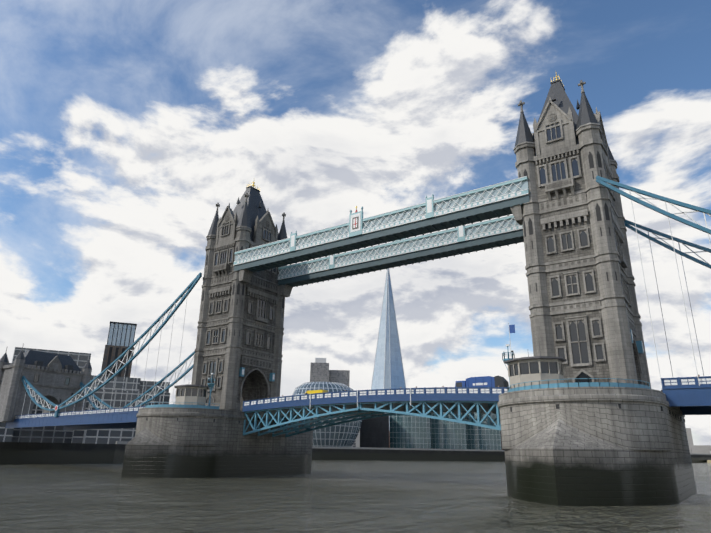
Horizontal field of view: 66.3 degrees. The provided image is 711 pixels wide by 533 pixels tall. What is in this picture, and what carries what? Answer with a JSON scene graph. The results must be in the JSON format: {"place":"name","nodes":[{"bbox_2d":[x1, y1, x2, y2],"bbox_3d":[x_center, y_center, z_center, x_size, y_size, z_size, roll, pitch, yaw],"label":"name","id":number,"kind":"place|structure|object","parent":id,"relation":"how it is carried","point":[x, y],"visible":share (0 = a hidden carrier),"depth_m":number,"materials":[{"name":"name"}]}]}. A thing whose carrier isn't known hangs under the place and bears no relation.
{"place":"outdoors","nodes":[
{"label":"outdoors","id":0,"kind":"place"},
{"bbox_2d":[292,382,361,446],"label":"city hall building","id":1,"kind":"structure","parent":0,"point":[345,434],"depth_m":359.45,"materials":[{"name":"grey glass"}]},
{"bbox_2d":[0,460,710,532],"bbox_3d":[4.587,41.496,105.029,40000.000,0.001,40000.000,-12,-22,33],"label":"river water","id":2,"kind":"structure","parent":0,"point":[358,496],"depth_m":58.56,"materials":[{"name":"grey liquid"}]},
{"bbox_2d":[121,407,313,477],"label":"pier","id":3,"kind":"structure","parent":2,"relation":"in","point":[172,442],"depth_m":111.67,"materials":[{"name":"stone"}]},
{"bbox_2d":[5,273,201,429],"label":"side span","id":4,"kind":"object","parent":3,"relation":"on","point":[112,418],"visible":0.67,"depth_m":153.84,"materials":[{"name":"metal"}]},
{"bbox_2d":[145,402,219,408],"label":"railing","id":5,"kind":"object","parent":3,"relation":"on","point":[183,406],"visible":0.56,"depth_m":113.04,"materials":[{"name":"metal"}]},
{"bbox_2d":[175,379,209,404],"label":"control cabin","id":6,"kind":"object","parent":3,"relation":"on","point":[197,394],"visible":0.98,"depth_m":114.43,"materials":[{"name":"grey glass"}]},
{"bbox_2d":[207,373,215,405],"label":"signal mast","id":7,"kind":"object","parent":3,"relation":"on","point":[211,384],"visible":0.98,"depth_m":116.03,"materials":[{"name":"metal"}]},
{"bbox_2d":[191,182,286,410],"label":"tower","id":8,"kind":"structure","parent":3,"relation":"on","point":[239,342],"depth_m":134.67,"materials":[{"name":"stone"}]},
{"bbox_2d":[497,387,696,505],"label":"pier","id":9,"kind":"structure","parent":2,"relation":"in","point":[595,446],"depth_m":65.77,"materials":[{"name":"stone"}]},
{"bbox_2d":[242,387,509,436],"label":"bascule span","id":10,"kind":"object","parent":9,"relation":"on","point":[422,402],"visible":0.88,"depth_m":104.01,"materials":[{"name":"metal"}]},
{"bbox_2d":[305,390,327,393],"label":"car","id":11,"kind":"object","parent":10,"relation":"on","point":[314,391],"visible":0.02,"depth_m":112.69,"materials":[{"name":"yellow metal"}]},
{"bbox_2d":[455,376,508,386],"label":"truck","id":12,"kind":"object","parent":10,"relation":"on","point":[489,381],"visible":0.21,"depth_m":92.73,"materials":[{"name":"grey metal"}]},
{"bbox_2d":[504,344,566,388],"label":"control cabin","id":13,"kind":"object","parent":9,"relation":"on","point":[528,369],"visible":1,"depth_m":74.98,"materials":[{"name":"grey glass"}]},
{"bbox_2d":[502,322,514,388],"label":"signal mast","id":14,"kind":"object","parent":13,"relation":"attached to","point":[511,328],"visible":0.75,"depth_m":81.54,"materials":[{"name":"metal"}]},
{"bbox_2d":[507,378,650,391],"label":"railing","id":15,"kind":"object","parent":9,"relation":"on","point":[586,384],"visible":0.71,"depth_m":68.94,"materials":[{"name":"metal"}]},
{"bbox_2d":[513,73,650,387],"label":"tower","id":16,"kind":"structure","parent":9,"relation":"on","point":[585,316],"depth_m":89.01,"materials":[{"name":"stone"}]},
{"bbox_2d":[234,176,529,296],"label":"high-level walkways","id":17,"kind":"structure","parent":16,"relation":"attached to","point":[430,215],"depth_m":115.83,"materials":[{"name":"light blue painted steel"},{"name":"white paint"}]},
{"bbox_2d":[596,176,710,414],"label":"side span","id":18,"kind":"object","parent":9,"relation":"on","point":[689,395],"visible":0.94,"depth_m":79.51,"materials":[{"name":"metal"}]},
{"bbox_2d":[0,440,710,463],"bbox_3d":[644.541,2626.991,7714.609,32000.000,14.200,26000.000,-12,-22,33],"label":"embankment","id":19,"kind":"structure","parent":0,"point":[39,453],"depth_m":205.90,"materials":[{"name":"concrete"}]},
{"bbox_2d":[0,347,91,422],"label":"abutment","id":20,"kind":"object","parent":19,"relation":"on","point":[56,379],"visible":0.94,"depth_m":181.26,"materials":[{"name":"stone"}]},
{"bbox_2d":[0,321,710,462],"bbox_3d":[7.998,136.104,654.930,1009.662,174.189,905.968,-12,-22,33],"label":"city buildings","id":21,"kind":"structure","parent":19,"relation":"on","point":[407,431],"depth_m":323.18,"materials":[{"name":"grey glass"}]},
{"bbox_2d":[371,268,405,430],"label":"skyscraper","id":22,"kind":"structure","parent":19,"relation":"on","point":[388,371],"depth_m":891.91,"materials":[{"name":"blue glass"}]},
{"bbox_2d":[0,0,710,444],"label":"sky","id":23,"kind":"structure","parent":0,"point":[125,125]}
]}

